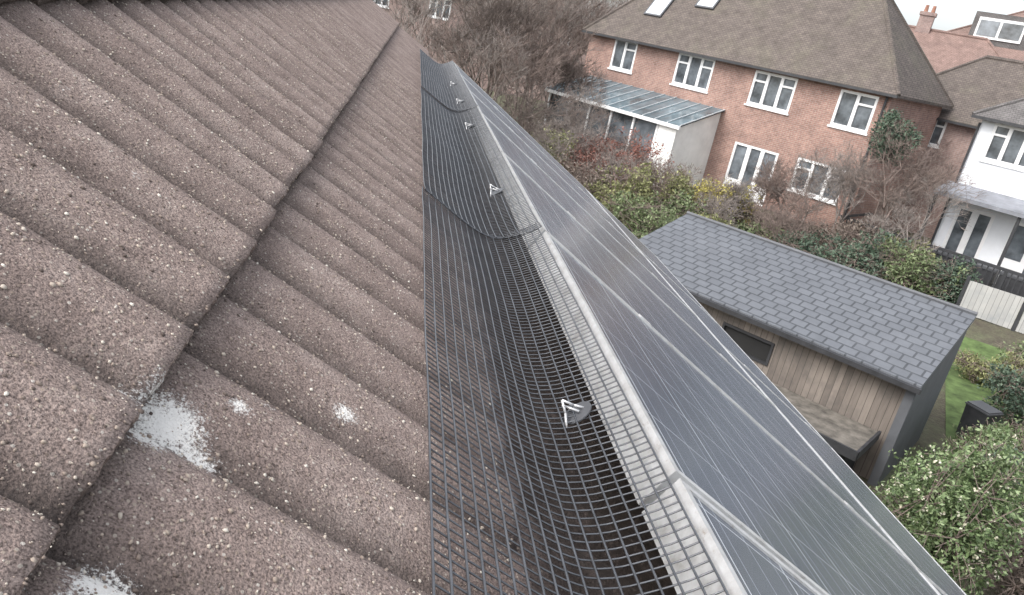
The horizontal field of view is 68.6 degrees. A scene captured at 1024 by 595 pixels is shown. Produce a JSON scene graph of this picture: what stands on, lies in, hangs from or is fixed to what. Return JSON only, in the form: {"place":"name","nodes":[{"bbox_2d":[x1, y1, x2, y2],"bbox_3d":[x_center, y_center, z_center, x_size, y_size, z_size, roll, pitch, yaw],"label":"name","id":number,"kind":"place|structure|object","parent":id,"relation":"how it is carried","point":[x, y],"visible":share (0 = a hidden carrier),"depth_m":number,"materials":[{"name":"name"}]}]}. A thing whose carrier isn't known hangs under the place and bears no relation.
{"place":"outdoors","nodes":[
{"label":"outdoors","id":0,"kind":"place"},
{"bbox_2d":[372,0,589,100],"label":"bare tree","id":1,"kind":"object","parent":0,"point":[393,7],"depth_m":55.38,"materials":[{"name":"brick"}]},
{"bbox_2d":[429,0,451,20],"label":"window","id":2,"kind":"structure","parent":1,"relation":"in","point":[439,8],"depth_m":55.01,"materials":[{"name":"white glass"}]},
{"bbox_2d":[481,88,1023,594],"bbox_3d":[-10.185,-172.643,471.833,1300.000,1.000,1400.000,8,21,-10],"label":"ground","id":3,"kind":"structure","parent":0,"point":[977,330],"depth_m":17.89,"materials":[{"name":"green plant"}]},
{"bbox_2d":[0,0,676,594],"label":"tiled house","id":4,"kind":"structure","parent":3,"relation":"on","point":[212,340],"depth_m":0.75,"materials":[{"name":"concrete"}]},
{"bbox_2d":[420,49,477,110],"bbox_3d":[-0.481,-1.510,5.061,0.291,0.097,2.880,8,21,-10],"label":"wire mesh","id":5,"kind":"object","parent":4,"relation":"on","point":[436,78],"visible":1,"depth_m":4.58,"materials":[{"name":"black metal"}]},
{"bbox_2d":[421,87,541,238],"bbox_3d":[-0.197,-0.590,2.776,0.291,0.099,2.180,8,21,-10],"label":"wire mesh","id":6,"kind":"object","parent":4,"relation":"on","point":[443,145],"visible":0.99,"depth_m":2.33,"materials":[{"name":"black metal"}]},
{"bbox_2d":[422,187,728,594],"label":"wire mesh","id":7,"kind":"object","parent":4,"relation":"on","point":[425,206],"visible":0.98,"depth_m":0.95,"materials":[{"name":"black metal"}]},
{"bbox_2d":[561,399,591,426],"bbox_3d":[0.088,0.161,1.045,0.042,0.033,0.044,1,23,-26],"label":"clip","id":8,"kind":"object","parent":7,"relation":"attached to","point":[581,410],"visible":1,"depth_m":1.04,"materials":[{"name":"grey plastic"}]},
{"label":"mounting rail","id":9,"kind":"object","parent":4,"relation":"attached to","visible":0},
{"bbox_2d":[454,63,607,213],"bbox_3d":[0.134,-1.301,6.228,1.650,0.065,1.002,40,12,-20],"label":"solar panel","id":10,"kind":"object","parent":9,"relation":"attached to","point":[517,125],"visible":0.4,"depth_m":6.26,"materials":[{"name":"glass"}]},
{"bbox_2d":[460,74,641,253],"bbox_3d":[0.249,-0.930,5.306,1.650,0.065,1.002,40,12,-20],"label":"solar panel","id":11,"kind":"object","parent":9,"relation":"attached to","point":[533,147],"visible":0.44,"depth_m":5.31,"materials":[{"name":"glass"}]},
{"bbox_2d":[468,89,695,314],"bbox_3d":[0.365,-0.560,4.385,1.650,0.065,1.002,40,12,-20],"label":"solar panel","id":12,"kind":"object","parent":9,"relation":"attached to","point":[544,166],"visible":0.43,"depth_m":4.36,"materials":[{"name":"glass"}]},
{"bbox_2d":[476,113,771,401],"bbox_3d":[0.480,-0.191,3.463,1.650,0.065,1.002,40,12,-20],"label":"solar panel","id":13,"kind":"object","parent":9,"relation":"attached to","point":[538,175],"visible":0.53,"depth_m":3.40,"materials":[{"name":"glass"}]},
{"bbox_2d":[491,152,912,563],"bbox_3d":[0.596,0.179,2.541,1.650,0.065,1.002,40,12,-20],"label":"solar panel","id":14,"kind":"object","parent":9,"relation":"attached to","point":[571,235],"visible":0.57,"depth_m":2.42,"materials":[{"name":"glass"}]},
{"bbox_2d":[642,478,821,594],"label":"solar panel","id":15,"kind":"object","parent":9,"relation":"attached to","point":[744,562],"visible":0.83,"depth_m":0.83,"materials":[{"name":"glass"}]},
{"bbox_2d":[528,231,939,594],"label":"solar panel","id":16,"kind":"object","parent":9,"relation":"attached to","point":[713,444],"visible":0.79,"depth_m":1.35,"materials":[{"name":"glass"}]},
{"bbox_3d":[1.588,0.814,4.019,0.040,0.040,7.000,40,12,-20],"label":"mounting rail","id":17,"kind":"object","parent":4,"relation":"attached to","visible":0},
{"bbox_2d":[588,191,715,321],"bbox_3d":[1.133,-0.363,6.371,0.985,0.065,1.667,40,12,-20],"label":"solar panel","id":18,"kind":"object","parent":17,"relation":"attached to","point":[641,246],"visible":0.47,"depth_m":6.32,"materials":[{"name":"glass"}]},
{"bbox_2d":[636,246,828,444],"bbox_3d":[1.326,0.255,4.832,0.985,0.065,1.667,40,12,-20],"label":"solar panel","id":19,"kind":"object","parent":17,"relation":"attached to","point":[722,336],"visible":0.49,"depth_m":4.70,"materials":[{"name":"glass"}]},
{"bbox_2d":[724,347,965,594],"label":"solar panel","id":20,"kind":"object","parent":17,"relation":"attached to","point":[920,557],"visible":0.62,"depth_m":3.21,"materials":[{"name":"glass"}]},
{"bbox_2d":[377,0,451,63],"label":"bare tree","id":21,"kind":"object","parent":3,"relation":"on","point":[415,20],"visible":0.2,"depth_m":29.50,"materials":[{"name":"brown plant"}]},
{"bbox_2d":[374,0,475,56],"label":"bare tree","id":22,"kind":"object","parent":3,"relation":"on","point":[417,12],"visible":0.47,"depth_m":36.81,"materials":[{"name":"brown plant"}]},
{"bbox_2d":[394,0,541,66],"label":"bare tree","id":23,"kind":"object","parent":3,"relation":"on","point":[446,17],"visible":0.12,"depth_m":41.92,"materials":[{"name":"brown plant"}]},
{"bbox_2d":[402,0,553,92],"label":"bare tree","id":24,"kind":"object","parent":3,"relation":"on","point":[451,42],"visible":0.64,"depth_m":31.19,"materials":[{"name":"brown plant"}]},
{"bbox_2d":[426,0,553,96],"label":"bare tree","id":25,"kind":"object","parent":3,"relation":"on","point":[498,10],"visible":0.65,"depth_m":32.25,"materials":[{"name":"brown plant"}]},
{"bbox_2d":[434,11,552,97],"bbox_3d":[-1.553,-8.613,31.812,4.490,6.409,5.641,-9,29,-44],"label":"bare tree","id":26,"kind":"object","parent":3,"relation":"on","point":[489,53],"visible":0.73,"depth_m":31.09,"materials":[{"name":"brown plant"}]},
{"bbox_2d":[448,0,580,101],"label":"bare tree","id":27,"kind":"object","parent":3,"relation":"on","point":[520,31],"visible":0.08,"depth_m":43.34,"materials":[{"name":"brown plant"}]},
{"bbox_2d":[457,0,577,99],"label":"bare tree","id":28,"kind":"object","parent":3,"relation":"on","point":[566,27],"visible":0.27,"depth_m":38.71,"materials":[{"name":"brown plant"}]},
{"bbox_2d":[484,75,558,140],"bbox_3d":[-0.207,-5.484,26.836,3.530,4.610,2.866,12,20,1],"label":"bare tree","id":29,"kind":"object","parent":3,"relation":"on","point":[523,111],"visible":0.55,"depth_m":26.25,"materials":[{"name":"brown plant"}]},
{"bbox_2d":[474,25,582,127],"bbox_3d":[0.503,-8.153,32.017,5.046,6.208,5.055,8,21,-10],"label":"bare tree","id":30,"kind":"object","parent":3,"relation":"on","point":[539,71],"visible":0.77,"depth_m":30.88,"materials":[{"name":"brown plant"}]},
{"bbox_2d":[511,106,566,162],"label":"shrub","id":31,"kind":"object","parent":3,"relation":"on","point":[546,128],"visible":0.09,"depth_m":32.06,"materials":[{"name":"brown plant"}]},
{"bbox_2d":[471,0,618,128],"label":"bare tree","id":32,"kind":"object","parent":3,"relation":"on","point":[567,5],"visible":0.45,"depth_m":39.16,"materials":[{"name":"brown plant"}]},
{"bbox_2d":[488,25,606,118],"bbox_3d":[1.664,-10.030,35.832,5.086,5.809,5.397,26,24,34],"label":"bare tree","id":33,"kind":"object","parent":3,"relation":"on","point":[575,71],"visible":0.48,"depth_m":34.98,"materials":[{"name":"brown plant"}]},
{"bbox_2d":[490,0,609,108],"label":"bare tree","id":34,"kind":"object","parent":3,"relation":"on","point":[552,44],"visible":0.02,"depth_m":45.19,"materials":[{"name":"brown plant"}]},
{"bbox_2d":[498,10,607,111],"bbox_3d":[1.767,-9.749,34.748,5.535,6.604,5.110,2,22,-24],"label":"bare tree","id":35,"kind":"object","parent":3,"relation":"on","point":[557,37],"visible":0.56,"depth_m":33.95,"materials":[{"name":"brown plant"}]},
{"bbox_2d":[529,125,583,168],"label":"shrub","id":36,"kind":"object","parent":3,"relation":"on","point":[562,139],"visible":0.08,"depth_m":29.43,"materials":[{"name":"brown plant"}]},
{"bbox_2d":[527,115,590,161],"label":"bare shrub","id":37,"kind":"object","parent":3,"relation":"on","point":[544,146],"visible":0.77,"depth_m":28.67,"materials":[{"name":"brown plant"}]},
{"bbox_2d":[526,76,609,165],"bbox_3d":[2.251,-7.541,32.706,3.770,4.407,3.876,13,20,4],"label":"bare tree","id":38,"kind":"object","parent":3,"relation":"on","point":[586,105],"visible":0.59,"depth_m":32.34,"materials":[{"name":"brown plant"}]},
{"bbox_2d":[527,0,611,77],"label":"bare tree","id":39,"kind":"object","parent":3,"relation":"on","point":[580,34],"visible":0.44,"depth_m":39.28,"materials":[{"name":"brown plant"}]},
{"bbox_2d":[513,0,627,101],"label":"bare tree","id":40,"kind":"object","parent":3,"relation":"on","point":[602,2],"visible":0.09,"depth_m":42.51,"materials":[{"name":"brown plant"}]},
{"bbox_2d":[542,114,621,170],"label":"bare shrub","id":41,"kind":"object","parent":3,"relation":"on","point":[591,136],"visible":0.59,"depth_m":30.62,"materials":[{"name":"brown plant"}]},
{"bbox_2d":[558,146,612,201],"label":"shrub","id":42,"kind":"object","parent":3,"relation":"on","point":[579,177],"visible":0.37,"depth_m":26.99,"materials":[{"name":"brown plant"}]},
{"bbox_2d":[553,133,617,184],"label":"shrub","id":43,"kind":"object","parent":3,"relation":"on","point":[590,155],"visible":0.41,"depth_m":30.56,"materials":[{"name":"brown plant"}]},
{"bbox_2d":[564,108,621,146],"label":"bare shrub","id":44,"kind":"object","parent":3,"relation":"on","point":[596,112],"visible":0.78,"depth_m":32.11,"materials":[{"name":"brown plant"}]},
{"bbox_2d":[559,0,627,64],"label":"bare tree","id":45,"kind":"object","parent":3,"relation":"on","point":[589,15],"visible":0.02,"depth_m":48.48,"materials":[{"name":"brown plant"}]},
{"bbox_2d":[583,163,657,228],"bbox_3d":[4.083,-3.384,27.110,3.256,2.854,2.940,19,21,19],"label":"shrub","id":46,"kind":"object","parent":3,"relation":"on","point":[639,175],"visible":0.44,"depth_m":26.91,"materials":[{"name":"green plant"}]},
{"bbox_2d":[585,140,664,193],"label":"bare shrub","id":47,"kind":"object","parent":3,"relation":"on","point":[611,160],"visible":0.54,"depth_m":28.59,"materials":[{"name":"brown plant"}]},
{"bbox_2d":[605,129,653,172],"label":"bare shrub","id":48,"kind":"object","parent":3,"relation":"on","point":[625,141],"visible":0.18,"depth_m":31.89,"materials":[{"name":"brown plant"}]},
{"bbox_2d":[593,119,680,194],"bbox_3d":[5.034,-5.187,30.442,3.735,3.918,2.565,21,22,22],"label":"shrub","id":49,"kind":"object","parent":3,"relation":"on","point":[636,148],"visible":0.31,"depth_m":30.25,"materials":[{"name":"red plant"}]},
{"bbox_2d":[600,187,679,238],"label":"shrub","id":50,"kind":"object","parent":3,"relation":"on","point":[652,221],"visible":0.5,"depth_m":24.72,"materials":[{"name":"green plant"}]},
{"bbox_2d":[624,186,710,226],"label":"shrub","id":51,"kind":"object","parent":3,"relation":"on","point":[689,206],"visible":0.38,"depth_m":26.66,"materials":[{"name":"green plant"}]},
{"bbox_2d":[630,162,707,214],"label":"shrub","id":52,"kind":"object","parent":3,"relation":"on","point":[680,180],"visible":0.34,"depth_m":27.60,"materials":[{"name":"green plant"}]},
{"bbox_2d":[642,152,701,200],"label":"bare shrub","id":53,"kind":"object","parent":3,"relation":"on","point":[664,171],"visible":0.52,"depth_m":28.18,"materials":[{"name":"brown plant"}]},
{"bbox_2d":[674,174,747,220],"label":"shrub","id":54,"kind":"object","parent":3,"relation":"on","point":[717,192],"visible":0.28,"depth_m":27.45,"materials":[{"name":"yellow plant"}]},
{"bbox_2d":[695,192,742,227],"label":"bare shrub","id":55,"kind":"object","parent":3,"relation":"on","point":[722,205],"visible":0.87,"depth_m":26.17,"materials":[{"name":"brown plant"}]},
{"bbox_2d":[683,172,759,222],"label":"bare shrub","id":56,"kind":"object","parent":3,"relation":"on","point":[743,185],"visible":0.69,"depth_m":27.25,"materials":[{"name":"brown plant"}]},
{"bbox_2d":[722,175,763,226],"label":"shrub","id":57,"kind":"object","parent":3,"relation":"on","point":[738,216],"visible":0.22,"depth_m":28.29,"materials":[{"name":"yellow plant"}]},
{"bbox_2d":[544,0,954,234],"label":"brick house","id":58,"kind":"structure","parent":3,"relation":"on","point":[717,88],"depth_m":31.75,"materials":[{"name":"brick"}]},
{"bbox_2d":[607,39,637,74],"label":"window","id":59,"kind":"structure","parent":58,"relation":"in","point":[624,52],"depth_m":36.26,"materials":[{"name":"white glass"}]},
{"bbox_2d":[669,53,715,93],"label":"window","id":60,"kind":"structure","parent":58,"relation":"in","point":[692,72],"depth_m":33.71,"materials":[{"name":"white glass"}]},
{"bbox_2d":[721,141,778,205],"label":"door","id":61,"kind":"structure","parent":58,"relation":"in","point":[743,158],"depth_m":32.38,"materials":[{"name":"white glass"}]},
{"bbox_2d":[744,70,797,115],"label":"window","id":62,"kind":"structure","parent":58,"relation":"in","point":[771,92],"depth_m":31.23,"materials":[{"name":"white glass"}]},
{"bbox_2d":[787,157,838,205],"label":"window","id":63,"kind":"structure","parent":58,"relation":"in","point":[807,161],"depth_m":30.36,"materials":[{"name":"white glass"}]},
{"bbox_2d":[827,89,878,135],"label":"window","id":64,"kind":"structure","parent":58,"relation":"in","point":[853,111],"depth_m":29.01,"materials":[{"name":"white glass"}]},
{"bbox_2d":[719,214,797,243],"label":"shrub","id":65,"kind":"object","parent":3,"relation":"on","point":[753,230],"visible":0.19,"depth_m":26.15,"materials":[{"name":"green plant"}]},
{"bbox_2d":[737,171,794,216],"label":"bare shrub","id":66,"kind":"object","parent":3,"relation":"on","point":[769,189],"visible":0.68,"depth_m":28.36,"materials":[{"name":"brown plant"}]},
{"bbox_2d":[739,206,812,242],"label":"shrub","id":67,"kind":"object","parent":3,"relation":"on","point":[781,225],"visible":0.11,"depth_m":27.54,"materials":[{"name":"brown plant"}]},
{"bbox_2d":[740,200,820,246],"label":"bare shrub","id":68,"kind":"object","parent":3,"relation":"on","point":[767,217],"visible":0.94,"depth_m":25.69,"materials":[{"name":"brown plant"}]},
{"bbox_2d":[749,154,819,218],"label":"bare shrub","id":69,"kind":"object","parent":3,"relation":"on","point":[776,173],"visible":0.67,"depth_m":28.49,"materials":[{"name":"brown plant"}]},
{"bbox_2d":[764,183,826,234],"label":"bare shrub","id":70,"kind":"object","parent":3,"relation":"on","point":[800,204],"visible":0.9,"depth_m":26.50,"materials":[{"name":"brown plant"}]},
{"bbox_2d":[639,211,977,486],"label":"garden shed","id":71,"kind":"structure","parent":3,"relation":"on","point":[872,352],"depth_m":14.53,"materials":[{"name":"grey wood"}]},
{"bbox_2d":[722,322,774,365],"bbox_3d":[4.616,0.904,14.836,1.100,0.480,0.080,27,25,35],"label":"window","id":72,"kind":"structure","parent":71,"relation":"in","point":[758,349],"depth_m":14.77,"materials":[{"name":"black glass"}]},
{"bbox_2d":[770,225,855,265],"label":"shrub","id":73,"kind":"object","parent":3,"relation":"on","point":[807,244],"visible":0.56,"depth_m":25.10,"materials":[{"name":"green plant"}]},
{"bbox_2d":[770,145,860,232],"bbox_3d":[11.563,-3.693,27.536,4.004,3.606,2.970,-8,28,-43],"label":"bare shrub","id":74,"kind":"object","parent":3,"relation":"on","point":[820,161],"visible":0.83,"depth_m":26.92,"materials":[{"name":"brown plant"}]},
{"bbox_2d":[772,382,881,468],"bbox_3d":[4.561,2.204,14.026,3.890,1.030,1.280,27,25,35],"label":"table","id":75,"kind":"object","parent":3,"relation":"on","point":[849,441],"visible":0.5,"depth_m":13.10,"materials":[{"name":"wood"}]},
{"bbox_2d":[796,215,884,251],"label":"shrub","id":76,"kind":"object","parent":3,"relation":"on","point":[842,231],"visible":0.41,"depth_m":26.70,"materials":[{"name":"brown plant"}]},
{"bbox_2d":[808,139,887,231],"bbox_3d":[11.945,-3.985,27.760,2.964,4.010,3.527,8,21,-10],"label":"bare shrub","id":77,"kind":"object","parent":3,"relation":"on","point":[840,169],"visible":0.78,"depth_m":27.03,"materials":[{"name":"brown plant"}]},
{"bbox_2d":[826,226,926,282],"bbox_3d":[11.624,-1.184,24.567,2.859,2.265,2.776,-1,24,-32],"label":"shrub","id":78,"kind":"object","parent":3,"relation":"on","point":[861,254],"visible":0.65,"depth_m":24.48,"materials":[{"name":"green plant"}]},
{"bbox_2d":[842,119,950,249],"bbox_3d":[12.833,-3.554,25.956,3.010,5.012,5.306,26,25,34],"label":"bare tree","id":79,"kind":"object","parent":3,"relation":"on","point":[893,171],"visible":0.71,"depth_m":25.15,"materials":[{"name":"brown plant"}]},
{"bbox_2d":[865,107,928,166],"bbox_3d":[13.219,-5.453,26.120,1.843,2.232,1.971,8,21,-10],"label":"evergreen tree","id":80,"kind":"object","parent":3,"relation":"on","point":[891,117],"visible":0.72,"depth_m":25.84,"materials":[{"name":"green plant"}]},
{"bbox_2d":[859,204,942,256],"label":"bare shrub","id":81,"kind":"object","parent":3,"relation":"on","point":[882,220],"visible":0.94,"depth_m":25.03,"materials":[{"name":"brown plant"}]},
{"bbox_2d":[828,125,987,237],"bbox_3d":[13.774,-3.679,26.630,5.151,4.810,4.850,8,21,-10],"label":"bare shrub","id":82,"kind":"object","parent":3,"relation":"on","point":[941,176],"visible":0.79,"depth_m":26.13,"materials":[{"name":"brown plant"}]},
{"bbox_2d":[879,230,944,269],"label":"shrub","id":83,"kind":"object","parent":3,"relation":"on","point":[931,252],"visible":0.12,"depth_m":25.40,"materials":[{"name":"green plant"}]},
{"bbox_2d":[864,174,969,243],"bbox_3d":[13.817,-2.762,26.316,2.984,3.405,3.008,8,21,-10],"label":"bare shrub","id":84,"kind":"object","parent":3,"relation":"on","point":[924,197],"visible":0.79,"depth_m":25.93,"materials":[{"name":"brown plant"}]},
{"bbox_2d":[871,233,971,297],"bbox_3d":[13.223,-0.786,24.296,3.463,2.324,2.792,8,21,-10],"label":"shrub","id":85,"kind":"object","parent":3,"relation":"on","point":[913,273],"visible":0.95,"depth_m":23.90,"materials":[{"name":"green plant"}]},
{"bbox_2d":[902,140,952,206],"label":"bare shrub","id":86,"kind":"object","parent":3,"relation":"on","point":[927,164],"visible":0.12,"depth_m":32.34,"materials":[{"name":"brown plant"}]},
{"bbox_2d":[835,213,1023,308],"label":"dark garden fence","id":87,"kind":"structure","parent":3,"relation":"on","point":[1000,268],"depth_m":24.98,"materials":[{"name":"black wood"}]},
{"bbox_2d":[869,422,1023,594],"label":"flowering bush","id":88,"kind":"object","parent":3,"relation":"on","point":[945,515],"visible":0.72,"depth_m":9.43,"materials":[{"name":"green plant"}]},
{"bbox_2d":[923,254,982,303],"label":"shrub","id":89,"kind":"object","parent":3,"relation":"on","point":[953,292],"visible":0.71,"depth_m":24.01,"materials":[{"name":"green plant"}]},
{"bbox_2d":[909,5,1001,72],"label":"brick house","id":90,"kind":"structure","parent":3,"relation":"on","point":[943,50],"depth_m":44.28,"materials":[{"name":"red brick"}]},
{"bbox_2d":[896,55,1023,238],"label":"brick house","id":91,"kind":"structure","parent":3,"relation":"on","point":[987,81],"depth_m":32.48,"materials":[{"name":"brick"}]},
{"bbox_2d":[927,120,947,148],"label":"window","id":92,"kind":"structure","parent":91,"relation":"in","point":[939,129],"depth_m":32.59,"materials":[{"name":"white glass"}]},
{"bbox_2d":[917,97,1023,273],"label":"white house","id":93,"kind":"structure","parent":3,"relation":"on","point":[994,162],"depth_m":27.46,"materials":[{"name":"paint"}]},
{"bbox_2d":[942,205,994,258],"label":"door","id":94,"kind":"structure","parent":93,"relation":"in","point":[970,242],"depth_m":28.31,"materials":[{"name":"white glass"}]},
{"bbox_2d":[978,123,1023,171],"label":"window","id":95,"kind":"structure","parent":93,"relation":"in","point":[1005,145],"depth_m":27.15,"materials":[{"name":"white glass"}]},
{"bbox_2d":[996,221,1023,273],"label":"door","id":96,"kind":"structure","parent":93,"relation":"in","point":[1013,260],"depth_m":27.30,"materials":[{"name":"white glass"}]},
{"bbox_2d":[930,417,1023,477],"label":"shrub","id":97,"kind":"object","parent":3,"relation":"on","point":[976,435],"visible":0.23,"depth_m":13.72,"materials":[{"name":"green plant"}]},
{"bbox_2d":[948,10,1023,60],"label":"brick house","id":98,"kind":"structure","parent":3,"relation":"on","point":[1003,34],"depth_m":45.73,"materials":[{"name":"orange brick"}]},
{"bbox_2d":[973,16,1023,43],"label":"dormer window","id":99,"kind":"structure","parent":98,"relation":"in","point":[990,28],"depth_m":45.72,"materials":[{"name":"white plastic"}]},
{"bbox_2d":[955,276,1023,333],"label":"garden fence","id":100,"kind":"object","parent":3,"relation":"on","point":[994,305],"visible":0.82,"depth_m":23.03,"materials":[{"name":"beige wood"}]},
{"bbox_2d":[968,519,1023,594],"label":"shrub","id":101,"kind":"object","parent":3,"relation":"on","point":[1009,580],"visible":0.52,"depth_m":10.24,"materials":[{"name":"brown plant"}]},
{"bbox_2d":[982,443,1023,504],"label":"shrub","id":102,"kind":"object","parent":3,"relation":"on","point":[1012,465],"depth_m":12.23,"materials":[{"name":"green plant"}]},
{"bbox_2d":[588,0,1023,30],"label":"sky","id":103,"kind":"structure","parent":0,"point":[952,14],"materials":[{"name":"white"}]},
{"bbox_2d":[927,247,958,266],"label":"fence panel","id":104,"kind":"object","parent":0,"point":[944,255],"visible":0.25,"depth_m":26.52,"materials":[{"name":"black wood"}]},
{"bbox_2d":[957,258,998,286],"bbox_3d":[16.128,-0.860,26.149,0.660,0.700,1.260,-9,29,-44],"label":"fence panel","id":105,"kind":"object","parent":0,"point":[988,274],"visible":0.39,"depth_m":25.73,"materials":[{"name":"black wood"}]},
{"bbox_2d":[945,337,1023,464],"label":"lawn","id":106,"kind":"structure","parent":0,"point":[960,391],"depth_m":18.99,"materials":[{"name":"green plant"}]},
{"bbox_2d":[953,348,1004,384],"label":"shrub","id":107,"kind":"object","parent":106,"relation":"on","point":[966,361],"visible":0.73,"depth_m":19.57,"materials":[{"name":"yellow plant"}]},
{"bbox_2d":[956,400,1003,440],"bbox_3d":[9.930,2.687,16.025,0.504,0.824,0.552,1,23,-26],"label":"wheelie bin","id":108,"kind":"object","parent":106,"relation":"on","point":[980,411],"visible":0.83,"depth_m":15.87,"materials":[{"name":"black plastic"}]},
{"bbox_2d":[974,350,1023,393],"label":"shrub","id":109,"kind":"object","parent":106,"relation":"on","point":[1010,358],"visible":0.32,"depth_m":18.47,"materials":[{"name":"green plant"}]},
{"bbox_2d":[977,357,1023,426],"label":"shrub","id":110,"kind":"object","parent":106,"relation":"on","point":[1002,383],"visible":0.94,"depth_m":16.90,"materials":[{"name":"green plant"}]},
{"bbox_2d":[992,337,1023,368],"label":"shrub","id":111,"kind":"object","parent":106,"relation":"on","point":[1018,350],"visible":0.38,"depth_m":20.21,"materials":[{"name":"green plant"}]},
{"bbox_2d":[994,271,1023,296],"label":"fence panel","id":112,"kind":"object","parent":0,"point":[1016,287],"visible":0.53,"depth_m":25.17,"materials":[{"name":"black wood"}]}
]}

